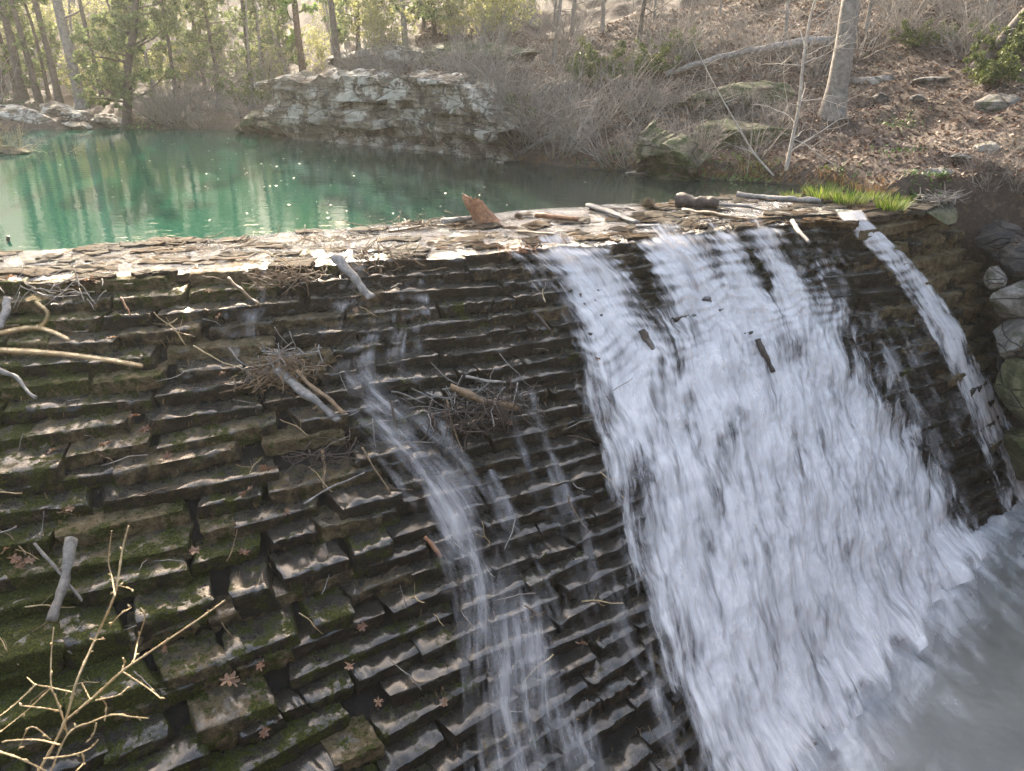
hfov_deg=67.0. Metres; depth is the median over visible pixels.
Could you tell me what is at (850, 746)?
water foam
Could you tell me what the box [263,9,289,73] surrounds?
dead snag
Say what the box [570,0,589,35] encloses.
bare tree
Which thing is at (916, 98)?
boulder
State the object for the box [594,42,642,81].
bare bush
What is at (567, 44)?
bare bush
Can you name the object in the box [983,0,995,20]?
bare tree
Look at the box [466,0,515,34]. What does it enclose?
leafing shrub
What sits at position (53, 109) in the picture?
boulder
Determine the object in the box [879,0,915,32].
bare bush
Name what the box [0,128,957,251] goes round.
pool water
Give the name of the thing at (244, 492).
oak leaf
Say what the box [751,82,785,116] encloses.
bare bush
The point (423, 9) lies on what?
evergreen tree
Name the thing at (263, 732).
oak leaf
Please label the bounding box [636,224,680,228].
driftwood plank
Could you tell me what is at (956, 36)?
bare bush
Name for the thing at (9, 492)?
twig
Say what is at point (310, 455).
twig heap
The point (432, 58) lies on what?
bare bush
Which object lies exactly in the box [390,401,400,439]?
driftwood branch
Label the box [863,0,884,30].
bare tree
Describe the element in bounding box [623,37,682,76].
juniper bush
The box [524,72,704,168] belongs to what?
bare bush
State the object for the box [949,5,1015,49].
bare bush
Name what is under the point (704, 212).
driftwood log
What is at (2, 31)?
leafing shrub
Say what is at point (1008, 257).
boulder
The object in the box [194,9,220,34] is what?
leafing shrub
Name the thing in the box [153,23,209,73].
bare bush
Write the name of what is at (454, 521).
trickle water
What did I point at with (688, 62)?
bare bush
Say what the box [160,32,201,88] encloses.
leafing shrub
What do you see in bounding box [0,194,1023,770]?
stone dam
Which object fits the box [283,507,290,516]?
oak leaf
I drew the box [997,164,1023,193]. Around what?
bare bush
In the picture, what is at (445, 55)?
bare bush
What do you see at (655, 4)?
bare sapling
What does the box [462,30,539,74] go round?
bare bush
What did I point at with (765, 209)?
driftwood plank
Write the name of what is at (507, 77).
bare bush
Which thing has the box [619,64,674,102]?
bare bush
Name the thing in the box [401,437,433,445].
twig
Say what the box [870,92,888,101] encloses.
boulder
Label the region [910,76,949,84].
boulder
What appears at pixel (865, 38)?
bare bush
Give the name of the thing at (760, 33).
bare bush
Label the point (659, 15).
bare bush
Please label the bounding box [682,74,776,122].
bare bush
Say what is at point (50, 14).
leafing shrub
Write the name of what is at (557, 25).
bare sapling
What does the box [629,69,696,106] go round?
bare bush
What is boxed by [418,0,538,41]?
leafing shrub
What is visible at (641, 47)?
bare bush
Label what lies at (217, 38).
evergreen tree
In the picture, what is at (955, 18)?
bare bush
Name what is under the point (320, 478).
twig
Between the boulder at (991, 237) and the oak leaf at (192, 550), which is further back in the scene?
the boulder at (991, 237)
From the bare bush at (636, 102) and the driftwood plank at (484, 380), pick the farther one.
the bare bush at (636, 102)
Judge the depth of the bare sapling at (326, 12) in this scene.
26.23 m
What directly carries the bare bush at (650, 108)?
on the ground at (978, 210)
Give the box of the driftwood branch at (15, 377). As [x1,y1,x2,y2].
[0,367,37,399]
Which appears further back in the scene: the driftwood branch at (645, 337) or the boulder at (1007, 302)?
the boulder at (1007, 302)
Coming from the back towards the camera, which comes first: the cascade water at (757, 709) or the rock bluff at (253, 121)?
the rock bluff at (253, 121)
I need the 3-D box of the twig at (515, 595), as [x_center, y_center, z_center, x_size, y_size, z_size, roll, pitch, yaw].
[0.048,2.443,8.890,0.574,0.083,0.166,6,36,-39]
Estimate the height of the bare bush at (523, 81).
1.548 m
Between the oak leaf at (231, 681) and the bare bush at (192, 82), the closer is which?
the oak leaf at (231, 681)
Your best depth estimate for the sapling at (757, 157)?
15.92 m
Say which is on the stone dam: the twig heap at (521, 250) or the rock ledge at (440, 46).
the twig heap at (521, 250)
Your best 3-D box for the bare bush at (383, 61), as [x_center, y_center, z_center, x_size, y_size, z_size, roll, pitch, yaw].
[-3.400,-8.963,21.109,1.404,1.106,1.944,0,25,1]
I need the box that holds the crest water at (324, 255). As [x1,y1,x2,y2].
[0,196,907,280]
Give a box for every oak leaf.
[8,553,21,562]
[10,562,24,569]
[23,555,35,563]
[65,504,74,511]
[98,440,110,446]
[128,411,143,418]
[134,424,150,432]
[162,451,172,461]
[185,546,200,554]
[220,671,245,686]
[236,547,250,555]
[238,483,253,497]
[256,655,264,670]
[258,726,269,741]
[259,465,278,471]
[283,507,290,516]
[344,660,354,669]
[357,620,367,631]
[373,697,382,706]
[439,694,447,706]
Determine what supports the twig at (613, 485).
on the cascade water
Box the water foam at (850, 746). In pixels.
[795,500,1023,770]
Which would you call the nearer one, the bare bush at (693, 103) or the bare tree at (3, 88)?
the bare bush at (693, 103)
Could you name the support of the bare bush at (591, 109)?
on the ground at (978, 210)
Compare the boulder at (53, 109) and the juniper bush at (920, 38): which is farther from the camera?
the boulder at (53, 109)
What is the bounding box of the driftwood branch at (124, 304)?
[120,297,130,315]
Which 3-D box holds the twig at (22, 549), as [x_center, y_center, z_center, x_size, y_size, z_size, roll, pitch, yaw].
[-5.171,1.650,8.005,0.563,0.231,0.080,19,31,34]
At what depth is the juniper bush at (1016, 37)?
18.66 m
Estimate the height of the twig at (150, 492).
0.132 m
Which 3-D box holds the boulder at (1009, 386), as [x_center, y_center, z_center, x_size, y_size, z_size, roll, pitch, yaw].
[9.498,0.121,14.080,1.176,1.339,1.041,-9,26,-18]
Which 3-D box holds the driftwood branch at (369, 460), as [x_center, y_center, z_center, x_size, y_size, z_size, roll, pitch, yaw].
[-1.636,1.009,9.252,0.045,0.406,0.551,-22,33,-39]
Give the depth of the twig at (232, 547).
8.37 m
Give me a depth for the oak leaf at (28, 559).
7.80 m
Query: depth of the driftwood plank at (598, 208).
13.29 m
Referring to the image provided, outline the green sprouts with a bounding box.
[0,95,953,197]
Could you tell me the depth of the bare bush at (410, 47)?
22.19 m
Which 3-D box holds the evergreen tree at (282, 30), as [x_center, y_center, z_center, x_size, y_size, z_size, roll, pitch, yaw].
[-9.904,-15.840,31.907,2.819,6.159,2.728,-18,30,-34]
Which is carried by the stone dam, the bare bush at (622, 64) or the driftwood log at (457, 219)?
the driftwood log at (457, 219)
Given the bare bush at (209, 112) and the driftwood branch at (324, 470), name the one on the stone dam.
the driftwood branch at (324, 470)
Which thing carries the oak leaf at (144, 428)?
on the stone dam
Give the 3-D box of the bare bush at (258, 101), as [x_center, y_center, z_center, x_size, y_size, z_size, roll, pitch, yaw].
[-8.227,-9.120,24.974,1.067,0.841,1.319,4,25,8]
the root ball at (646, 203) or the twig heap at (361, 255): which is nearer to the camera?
the twig heap at (361, 255)
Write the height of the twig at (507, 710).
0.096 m
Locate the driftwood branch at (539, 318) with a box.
[532,311,550,330]
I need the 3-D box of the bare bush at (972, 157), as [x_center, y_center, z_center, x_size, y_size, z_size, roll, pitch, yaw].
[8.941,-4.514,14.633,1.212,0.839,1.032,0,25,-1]
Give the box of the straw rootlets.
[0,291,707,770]
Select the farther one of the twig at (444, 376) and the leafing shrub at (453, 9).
the leafing shrub at (453, 9)
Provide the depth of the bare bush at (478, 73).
19.36 m
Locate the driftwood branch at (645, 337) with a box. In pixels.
[638,329,664,364]
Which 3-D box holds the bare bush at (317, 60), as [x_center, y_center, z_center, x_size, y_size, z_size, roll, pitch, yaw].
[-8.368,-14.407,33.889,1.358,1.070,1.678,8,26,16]
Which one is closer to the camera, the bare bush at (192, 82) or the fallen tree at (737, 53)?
the fallen tree at (737, 53)
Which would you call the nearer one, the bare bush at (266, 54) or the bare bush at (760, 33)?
the bare bush at (760, 33)
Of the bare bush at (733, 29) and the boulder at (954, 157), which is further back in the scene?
the bare bush at (733, 29)
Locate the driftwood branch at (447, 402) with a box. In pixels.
[446,399,462,451]
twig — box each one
[0,301,142,366]
[0,489,21,493]
[0,530,26,555]
[25,598,72,607]
[37,292,78,302]
[101,454,147,465]
[134,671,164,696]
[136,485,169,498]
[149,559,184,562]
[154,312,185,345]
[161,328,194,339]
[226,531,236,561]
[262,248,293,267]
[280,419,307,435]
[297,660,328,676]
[299,613,322,633]
[308,466,331,491]
[371,418,375,445]
[389,659,421,689]
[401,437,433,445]
[407,582,424,602]
[431,363,458,384]
[477,522,490,544]
[485,702,521,712]
[494,593,535,602]
[504,513,518,549]
[523,605,541,622]
[524,654,553,682]
[567,495,588,531]
[582,591,621,605]
[601,472,624,498]
[606,378,632,394]
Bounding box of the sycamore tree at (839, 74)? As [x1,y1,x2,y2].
[818,0,860,120]
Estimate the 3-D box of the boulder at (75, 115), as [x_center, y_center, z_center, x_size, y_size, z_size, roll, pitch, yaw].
[-13.999,-8.772,25.315,1.417,0.542,1.179,0,25,-1]
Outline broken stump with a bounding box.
[462,194,502,224]
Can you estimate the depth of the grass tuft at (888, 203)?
13.75 m
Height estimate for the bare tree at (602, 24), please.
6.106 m
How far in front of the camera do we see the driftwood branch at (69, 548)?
7.74 m
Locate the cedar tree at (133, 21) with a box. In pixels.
[69,0,184,128]
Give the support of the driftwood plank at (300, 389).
on the stone dam
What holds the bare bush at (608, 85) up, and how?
on the ground at (978, 210)
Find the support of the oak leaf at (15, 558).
on the stone dam
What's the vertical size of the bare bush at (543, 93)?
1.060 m
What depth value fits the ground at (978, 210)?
19.32 m
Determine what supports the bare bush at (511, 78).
on the ground at (978, 210)
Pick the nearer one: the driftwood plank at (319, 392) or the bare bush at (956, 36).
the driftwood plank at (319, 392)
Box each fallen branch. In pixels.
[511,133,556,157]
[568,97,597,151]
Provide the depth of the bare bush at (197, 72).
27.79 m
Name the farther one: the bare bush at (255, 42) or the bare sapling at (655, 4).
the bare bush at (255, 42)
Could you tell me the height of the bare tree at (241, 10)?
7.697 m
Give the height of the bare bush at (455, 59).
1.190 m
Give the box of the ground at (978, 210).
[0,0,1023,428]
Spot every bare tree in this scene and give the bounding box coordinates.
[0,0,29,98]
[0,69,8,94]
[9,0,44,102]
[32,0,64,103]
[52,0,96,109]
[77,0,106,100]
[161,6,179,102]
[235,0,253,86]
[327,0,342,68]
[399,0,422,45]
[526,0,538,26]
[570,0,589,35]
[599,0,607,31]
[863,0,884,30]
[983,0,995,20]
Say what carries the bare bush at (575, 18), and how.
on the ground at (978, 210)
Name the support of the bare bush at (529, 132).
on the ground at (978, 210)
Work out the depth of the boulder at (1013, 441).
14.39 m
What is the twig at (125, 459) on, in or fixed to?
on the stone dam
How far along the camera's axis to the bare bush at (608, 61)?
21.32 m
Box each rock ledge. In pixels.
[326,44,422,68]
[415,41,543,64]
[632,121,710,180]
[675,80,796,110]
[688,118,800,149]
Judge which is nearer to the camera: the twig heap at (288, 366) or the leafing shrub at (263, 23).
the twig heap at (288, 366)
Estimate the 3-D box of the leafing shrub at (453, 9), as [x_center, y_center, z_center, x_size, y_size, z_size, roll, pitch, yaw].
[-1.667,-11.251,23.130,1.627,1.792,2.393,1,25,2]
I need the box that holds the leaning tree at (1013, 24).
[970,8,1023,67]
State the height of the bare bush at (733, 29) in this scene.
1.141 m
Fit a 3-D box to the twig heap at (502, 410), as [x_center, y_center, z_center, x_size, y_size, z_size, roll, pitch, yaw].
[-0.276,0.295,9.962,2.002,0.710,0.777,-7,26,-14]
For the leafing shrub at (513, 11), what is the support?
on the ground at (978, 210)
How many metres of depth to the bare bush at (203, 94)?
26.71 m
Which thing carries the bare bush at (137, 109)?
on the ground at (978, 210)
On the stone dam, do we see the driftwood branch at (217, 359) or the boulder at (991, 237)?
the driftwood branch at (217, 359)
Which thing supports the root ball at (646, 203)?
on the stone dam
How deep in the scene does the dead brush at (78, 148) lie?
19.89 m
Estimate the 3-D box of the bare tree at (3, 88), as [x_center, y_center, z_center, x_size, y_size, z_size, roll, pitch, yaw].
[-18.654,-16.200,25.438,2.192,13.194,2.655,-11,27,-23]
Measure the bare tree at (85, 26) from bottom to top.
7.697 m
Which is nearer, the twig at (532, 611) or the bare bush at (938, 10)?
the twig at (532, 611)
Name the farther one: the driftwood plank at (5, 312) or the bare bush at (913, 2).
the bare bush at (913, 2)
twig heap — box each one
[0,266,132,310]
[166,231,276,253]
[202,260,331,295]
[219,343,341,396]
[229,327,335,388]
[244,429,384,478]
[262,226,368,250]
[326,235,446,274]
[338,210,480,233]
[391,353,530,430]
[417,374,564,448]
[495,238,547,260]
[690,215,745,230]
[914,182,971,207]
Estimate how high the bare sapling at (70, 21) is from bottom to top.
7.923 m
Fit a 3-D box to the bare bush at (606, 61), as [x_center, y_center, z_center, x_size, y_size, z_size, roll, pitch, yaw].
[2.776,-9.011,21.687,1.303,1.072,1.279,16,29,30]
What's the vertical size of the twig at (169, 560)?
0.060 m
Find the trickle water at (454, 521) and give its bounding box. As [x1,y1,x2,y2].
[430,484,457,528]
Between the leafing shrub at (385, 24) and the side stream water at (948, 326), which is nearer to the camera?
the side stream water at (948, 326)
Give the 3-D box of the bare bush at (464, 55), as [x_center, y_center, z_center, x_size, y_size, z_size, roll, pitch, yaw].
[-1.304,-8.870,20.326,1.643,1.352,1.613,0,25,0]
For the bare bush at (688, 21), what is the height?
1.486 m
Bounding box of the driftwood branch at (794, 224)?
[790,219,809,243]
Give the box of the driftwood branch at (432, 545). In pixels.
[423,536,441,557]
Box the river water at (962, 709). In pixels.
[823,507,1023,770]
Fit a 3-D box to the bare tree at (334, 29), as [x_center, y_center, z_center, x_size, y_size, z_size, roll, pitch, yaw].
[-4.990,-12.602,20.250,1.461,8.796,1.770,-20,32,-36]
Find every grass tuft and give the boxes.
[780,190,802,196]
[800,186,818,193]
[801,181,847,198]
[824,186,872,206]
[860,189,890,199]
[873,191,917,213]
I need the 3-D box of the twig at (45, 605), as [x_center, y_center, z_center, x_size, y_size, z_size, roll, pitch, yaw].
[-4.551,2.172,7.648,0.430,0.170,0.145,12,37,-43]
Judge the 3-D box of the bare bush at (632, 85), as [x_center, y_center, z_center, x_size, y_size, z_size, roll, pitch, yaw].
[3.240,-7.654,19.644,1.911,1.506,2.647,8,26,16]
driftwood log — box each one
[440,216,472,223]
[534,212,578,220]
[675,192,718,208]
[682,208,751,220]
[736,191,820,203]
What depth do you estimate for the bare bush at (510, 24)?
23.93 m
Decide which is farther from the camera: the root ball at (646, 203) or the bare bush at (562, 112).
the bare bush at (562, 112)
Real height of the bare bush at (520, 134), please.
2.121 m
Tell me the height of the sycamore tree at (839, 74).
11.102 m
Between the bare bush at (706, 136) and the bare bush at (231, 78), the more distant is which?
the bare bush at (231, 78)
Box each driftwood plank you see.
[0,296,12,329]
[273,367,341,422]
[295,369,345,413]
[328,253,375,299]
[388,223,460,231]
[465,375,505,382]
[517,230,555,234]
[585,203,639,223]
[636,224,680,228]
[737,203,792,214]
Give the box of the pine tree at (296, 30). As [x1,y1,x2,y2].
[271,0,318,71]
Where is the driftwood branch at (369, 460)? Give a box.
[361,447,390,492]
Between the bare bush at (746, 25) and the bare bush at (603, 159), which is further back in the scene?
the bare bush at (746, 25)
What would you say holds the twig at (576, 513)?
on the stone dam
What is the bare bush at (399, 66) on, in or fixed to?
on the ground at (978, 210)
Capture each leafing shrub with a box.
[0,3,45,35]
[0,20,31,53]
[18,0,68,39]
[40,0,127,47]
[45,0,127,55]
[55,16,93,69]
[55,37,108,98]
[66,0,150,45]
[88,50,123,88]
[120,44,185,94]
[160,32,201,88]
[168,3,195,30]
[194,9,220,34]
[239,10,290,44]
[240,32,290,83]
[292,17,331,72]
[302,15,326,50]
[310,0,352,25]
[334,0,416,49]
[335,0,393,46]
[342,0,419,46]
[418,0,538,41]
[428,0,478,40]
[428,0,482,38]
[454,0,520,28]
[459,0,546,43]
[464,0,509,37]
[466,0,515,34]
[499,0,546,38]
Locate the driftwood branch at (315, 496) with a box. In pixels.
[304,472,364,504]
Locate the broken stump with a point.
(479, 210)
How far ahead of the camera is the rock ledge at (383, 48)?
22.31 m
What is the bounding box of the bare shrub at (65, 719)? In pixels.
[0,526,225,770]
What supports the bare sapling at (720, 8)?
on the ground at (978, 210)
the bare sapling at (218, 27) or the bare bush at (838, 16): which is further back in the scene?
the bare sapling at (218, 27)
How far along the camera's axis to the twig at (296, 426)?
9.23 m
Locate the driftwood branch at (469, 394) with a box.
[449,383,521,410]
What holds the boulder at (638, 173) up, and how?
on the ground at (978, 210)
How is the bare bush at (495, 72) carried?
on the ground at (978, 210)
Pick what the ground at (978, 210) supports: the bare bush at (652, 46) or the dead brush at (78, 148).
the bare bush at (652, 46)
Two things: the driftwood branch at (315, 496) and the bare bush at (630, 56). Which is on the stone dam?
the driftwood branch at (315, 496)
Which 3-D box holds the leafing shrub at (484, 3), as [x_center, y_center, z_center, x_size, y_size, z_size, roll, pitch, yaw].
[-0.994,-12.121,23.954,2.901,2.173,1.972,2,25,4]
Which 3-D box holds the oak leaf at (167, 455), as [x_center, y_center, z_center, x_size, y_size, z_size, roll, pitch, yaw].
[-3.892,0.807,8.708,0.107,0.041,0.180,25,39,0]
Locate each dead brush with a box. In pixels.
[0,112,46,152]
[0,119,53,152]
[65,132,99,154]
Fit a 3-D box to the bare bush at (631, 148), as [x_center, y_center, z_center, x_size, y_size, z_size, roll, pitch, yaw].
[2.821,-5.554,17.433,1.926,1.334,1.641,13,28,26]
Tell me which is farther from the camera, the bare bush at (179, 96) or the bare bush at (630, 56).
the bare bush at (179, 96)
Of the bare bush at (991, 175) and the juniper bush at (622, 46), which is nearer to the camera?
the bare bush at (991, 175)
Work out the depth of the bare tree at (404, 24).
22.69 m
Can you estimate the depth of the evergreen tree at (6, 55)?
28.59 m
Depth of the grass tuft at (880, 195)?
14.58 m
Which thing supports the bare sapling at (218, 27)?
on the ground at (978, 210)
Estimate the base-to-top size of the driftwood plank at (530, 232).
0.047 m
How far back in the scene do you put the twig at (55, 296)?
9.82 m
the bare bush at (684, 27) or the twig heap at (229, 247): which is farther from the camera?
the bare bush at (684, 27)
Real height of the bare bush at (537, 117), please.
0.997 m
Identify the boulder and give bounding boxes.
[0,104,56,124]
[39,101,73,116]
[58,110,96,120]
[61,120,92,128]
[91,113,121,127]
[625,171,647,174]
[849,74,894,84]
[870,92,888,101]
[909,94,924,102]
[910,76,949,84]
[924,168,954,175]
[948,153,970,160]
[972,141,998,150]
[973,93,1020,110]
[974,220,1023,258]
[983,265,1007,289]
[989,280,1023,319]
[991,235,1023,281]
[993,318,1023,358]
[994,357,1023,423]
[996,353,1005,371]
[1003,427,1023,480]
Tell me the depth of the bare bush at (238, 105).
25.00 m
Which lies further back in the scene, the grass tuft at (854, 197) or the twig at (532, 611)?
the grass tuft at (854, 197)
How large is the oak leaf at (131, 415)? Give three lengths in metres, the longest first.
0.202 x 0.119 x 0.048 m
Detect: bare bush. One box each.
[0,48,35,89]
[0,50,22,104]
[26,28,62,66]
[37,44,99,78]
[41,12,111,66]
[99,82,197,119]
[114,85,189,123]
[132,77,179,122]
[133,83,181,114]
[134,79,220,126]
[137,80,183,112]
[138,89,189,121]
[141,15,284,97]
[141,68,203,111]
[143,70,230,119]
[146,97,176,126]
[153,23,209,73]
[155,55,235,105]
[156,78,202,108]
[174,63,213,94]
[177,80,229,111]
[180,106,203,128]
[181,90,224,124]
[191,32,317,99]
[192,80,231,110]
[194,57,252,95]
[194,87,223,112]
[213,87,247,109]
[214,83,269,117]
[216,88,253,120]
[217,8,312,70]
[226,31,292,72]
[229,30,294,72]
[237,82,272,110]
[238,47,288,89]
[243,94,268,110]
[244,58,290,92]
[254,42,310,77]
[303,36,371,70]
[304,49,330,68]
[326,28,395,68]
[330,38,372,70]
[331,37,380,69]
[337,50,375,68]
[353,30,425,76]
[358,46,380,68]
[360,38,414,73]
[365,47,393,68]
[375,32,419,50]
[375,38,443,76]
[377,34,407,64]
[387,33,483,72]
[398,36,421,63]
[410,42,453,68]
[414,18,530,77]
[422,35,490,74]
[429,44,469,71]
[435,20,492,71]
[437,46,526,84]
[439,0,522,60]
[446,48,605,140]
[447,36,527,82]
[447,135,469,149]
[448,52,515,87]
[450,64,597,154]
[455,29,565,112]
[461,1,526,43]
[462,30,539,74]
[463,58,540,102]
[463,61,533,98]
[464,52,548,103]
[467,51,566,111]
[470,66,608,142]
[472,57,514,90]
[475,0,533,41]
[479,64,547,104]
[481,90,563,145]
[483,132,532,161]
[491,46,623,139]
[492,137,522,158]
[495,20,621,96]
[514,11,601,63]
[514,72,554,106]
[514,93,555,134]
[520,37,548,65]
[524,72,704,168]
[527,0,624,39]
[527,72,558,107]
[528,7,592,58]
[531,62,649,138]
[533,81,622,145]
[534,67,594,115]
[534,69,583,106]
[535,107,591,159]
[539,68,600,117]
[541,7,599,57]
[549,47,606,103]
[554,66,645,130]
[555,106,592,145]
[558,50,598,81]
[573,31,642,86]
[578,51,663,110]
[589,43,629,83]
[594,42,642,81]
[595,18,688,70]
[595,115,679,172]
[602,32,660,87]
[603,54,680,115]
[608,74,689,123]
[614,0,676,33]
[617,62,679,113]
[617,108,680,146]
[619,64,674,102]
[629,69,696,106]
[633,96,743,151]
[634,12,695,50]
[642,8,717,62]
[646,72,700,111]
[649,58,754,118]
[650,3,724,62]
[658,0,713,41]
[658,100,736,156]
[660,97,708,135]
[661,17,718,67]
[673,0,737,33]
[674,111,731,155]
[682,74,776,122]
[700,0,825,52]
[701,4,758,42]
[707,29,768,74]
[718,75,778,114]
[721,82,770,120]
[725,106,799,158]
[735,15,788,44]
[740,23,812,79]
[748,93,797,134]
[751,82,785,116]
[752,24,833,70]
[763,91,812,126]
[774,15,836,79]
[780,94,818,118]
[814,0,899,59]
[818,0,884,28]
[858,14,900,47]
[865,0,939,29]
[874,0,926,14]
[875,0,979,35]
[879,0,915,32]
[887,0,935,11]
[887,1,917,24]
[896,0,960,44]
[915,0,1020,58]
[919,0,992,49]
[927,0,984,14]
[930,0,1008,23]
[943,0,1019,33]
[947,0,998,17]
[948,124,1021,168]
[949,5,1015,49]
[960,0,1023,32]
[961,149,1023,191]
[967,134,1023,169]
[969,165,993,187]
[982,2,1016,35]
[985,128,1023,153]
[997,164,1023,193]
[1004,164,1023,184]
[1011,148,1023,167]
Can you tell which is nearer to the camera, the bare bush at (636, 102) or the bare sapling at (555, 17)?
the bare bush at (636, 102)
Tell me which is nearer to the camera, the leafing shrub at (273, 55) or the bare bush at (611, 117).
the bare bush at (611, 117)
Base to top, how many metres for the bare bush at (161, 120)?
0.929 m
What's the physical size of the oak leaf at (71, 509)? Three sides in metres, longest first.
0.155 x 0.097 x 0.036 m
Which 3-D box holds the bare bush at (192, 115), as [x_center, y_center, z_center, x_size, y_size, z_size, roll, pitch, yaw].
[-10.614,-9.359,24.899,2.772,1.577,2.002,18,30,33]
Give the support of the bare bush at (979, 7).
on the ground at (978, 210)
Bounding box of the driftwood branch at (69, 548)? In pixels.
[46,536,77,621]
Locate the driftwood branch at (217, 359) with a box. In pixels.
[193,345,258,376]
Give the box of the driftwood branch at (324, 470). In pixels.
[320,449,326,489]
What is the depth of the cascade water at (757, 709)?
11.19 m
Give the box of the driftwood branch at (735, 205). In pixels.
[719,203,757,207]
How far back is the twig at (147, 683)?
7.34 m
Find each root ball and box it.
[514,212,522,218]
[640,197,656,210]
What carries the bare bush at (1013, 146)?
on the ground at (978, 210)
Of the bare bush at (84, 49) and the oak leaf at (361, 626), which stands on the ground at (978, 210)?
the bare bush at (84, 49)
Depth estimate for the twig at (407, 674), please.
8.08 m
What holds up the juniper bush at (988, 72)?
on the ground at (978, 210)
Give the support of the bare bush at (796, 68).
on the ground at (978, 210)
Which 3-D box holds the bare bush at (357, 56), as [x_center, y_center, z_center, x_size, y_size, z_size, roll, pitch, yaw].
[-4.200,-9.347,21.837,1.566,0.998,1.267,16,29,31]
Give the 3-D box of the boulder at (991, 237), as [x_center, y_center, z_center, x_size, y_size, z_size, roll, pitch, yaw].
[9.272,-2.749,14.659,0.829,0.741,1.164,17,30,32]
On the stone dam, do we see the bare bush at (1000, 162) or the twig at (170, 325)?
the twig at (170, 325)
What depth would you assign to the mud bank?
19.85 m
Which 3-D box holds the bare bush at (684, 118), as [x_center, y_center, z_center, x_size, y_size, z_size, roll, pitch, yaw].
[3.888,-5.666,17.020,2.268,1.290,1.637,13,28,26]
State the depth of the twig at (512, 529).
9.38 m
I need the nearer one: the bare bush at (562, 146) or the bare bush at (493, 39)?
the bare bush at (562, 146)
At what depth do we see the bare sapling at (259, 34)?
25.79 m
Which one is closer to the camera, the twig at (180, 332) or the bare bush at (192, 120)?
the twig at (180, 332)
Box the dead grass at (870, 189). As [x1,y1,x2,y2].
[508,103,899,195]
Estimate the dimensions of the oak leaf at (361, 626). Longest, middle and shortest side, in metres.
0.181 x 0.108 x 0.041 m
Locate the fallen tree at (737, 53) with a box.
[665,14,836,75]
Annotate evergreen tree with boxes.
[0,0,64,91]
[0,0,78,96]
[103,0,202,91]
[165,0,272,95]
[169,0,246,85]
[218,0,308,77]
[247,4,297,65]
[314,0,382,50]
[391,0,462,36]
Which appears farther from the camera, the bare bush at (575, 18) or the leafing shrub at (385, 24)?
the bare bush at (575, 18)
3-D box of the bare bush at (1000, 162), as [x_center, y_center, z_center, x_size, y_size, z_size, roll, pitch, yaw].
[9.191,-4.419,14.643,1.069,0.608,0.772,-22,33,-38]
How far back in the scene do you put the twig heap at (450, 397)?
9.96 m
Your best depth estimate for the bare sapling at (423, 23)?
25.07 m
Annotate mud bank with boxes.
[0,145,29,154]
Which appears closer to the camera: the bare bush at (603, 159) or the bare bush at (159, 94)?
the bare bush at (603, 159)
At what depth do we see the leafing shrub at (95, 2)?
34.35 m
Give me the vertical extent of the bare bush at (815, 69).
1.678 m
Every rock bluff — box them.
[234,109,283,134]
[253,67,533,163]
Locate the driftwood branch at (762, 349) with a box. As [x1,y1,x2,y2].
[755,338,775,372]
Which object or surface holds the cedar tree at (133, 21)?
on the ground at (978, 210)
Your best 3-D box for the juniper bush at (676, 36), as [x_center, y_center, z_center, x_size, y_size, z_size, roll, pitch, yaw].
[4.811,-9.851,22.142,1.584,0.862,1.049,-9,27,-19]
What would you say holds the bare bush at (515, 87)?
on the ground at (978, 210)
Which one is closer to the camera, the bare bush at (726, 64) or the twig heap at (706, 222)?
the twig heap at (706, 222)
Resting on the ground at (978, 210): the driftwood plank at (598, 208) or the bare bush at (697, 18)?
the bare bush at (697, 18)
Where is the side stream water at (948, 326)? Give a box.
[838,210,1023,508]
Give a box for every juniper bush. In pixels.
[218,67,275,109]
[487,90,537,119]
[562,36,644,85]
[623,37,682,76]
[650,25,701,56]
[888,17,939,47]
[933,20,971,42]
[962,41,1023,85]
[968,10,1023,60]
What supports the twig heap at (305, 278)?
on the stone dam
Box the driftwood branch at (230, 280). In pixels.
[227,277,260,306]
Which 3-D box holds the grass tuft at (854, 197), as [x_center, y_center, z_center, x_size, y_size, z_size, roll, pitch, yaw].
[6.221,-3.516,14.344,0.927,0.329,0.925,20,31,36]
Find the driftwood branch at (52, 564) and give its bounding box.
[33,542,82,601]
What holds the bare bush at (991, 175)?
on the ground at (978, 210)
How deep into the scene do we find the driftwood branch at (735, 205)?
14.03 m
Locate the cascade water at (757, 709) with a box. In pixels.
[519,221,984,770]
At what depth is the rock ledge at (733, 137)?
17.63 m
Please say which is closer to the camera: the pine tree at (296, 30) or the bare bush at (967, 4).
the bare bush at (967, 4)
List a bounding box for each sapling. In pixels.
[35,0,91,61]
[83,0,132,90]
[127,0,189,99]
[195,2,241,58]
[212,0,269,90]
[242,0,281,107]
[311,1,347,54]
[339,0,366,48]
[421,14,425,28]
[527,0,561,61]
[552,0,593,31]
[635,0,674,42]
[652,0,670,22]
[690,51,714,146]
[694,44,773,175]
[718,0,745,14]
[736,0,789,37]
[738,69,765,173]
[749,0,881,170]
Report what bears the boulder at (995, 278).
on the boulder at (1007, 302)
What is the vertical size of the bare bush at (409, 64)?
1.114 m
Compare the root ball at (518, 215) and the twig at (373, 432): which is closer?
the twig at (373, 432)
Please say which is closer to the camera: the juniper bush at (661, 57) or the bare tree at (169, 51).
the juniper bush at (661, 57)
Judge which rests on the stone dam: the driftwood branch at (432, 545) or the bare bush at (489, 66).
the driftwood branch at (432, 545)
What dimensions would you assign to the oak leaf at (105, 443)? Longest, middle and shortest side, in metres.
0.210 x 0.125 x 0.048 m

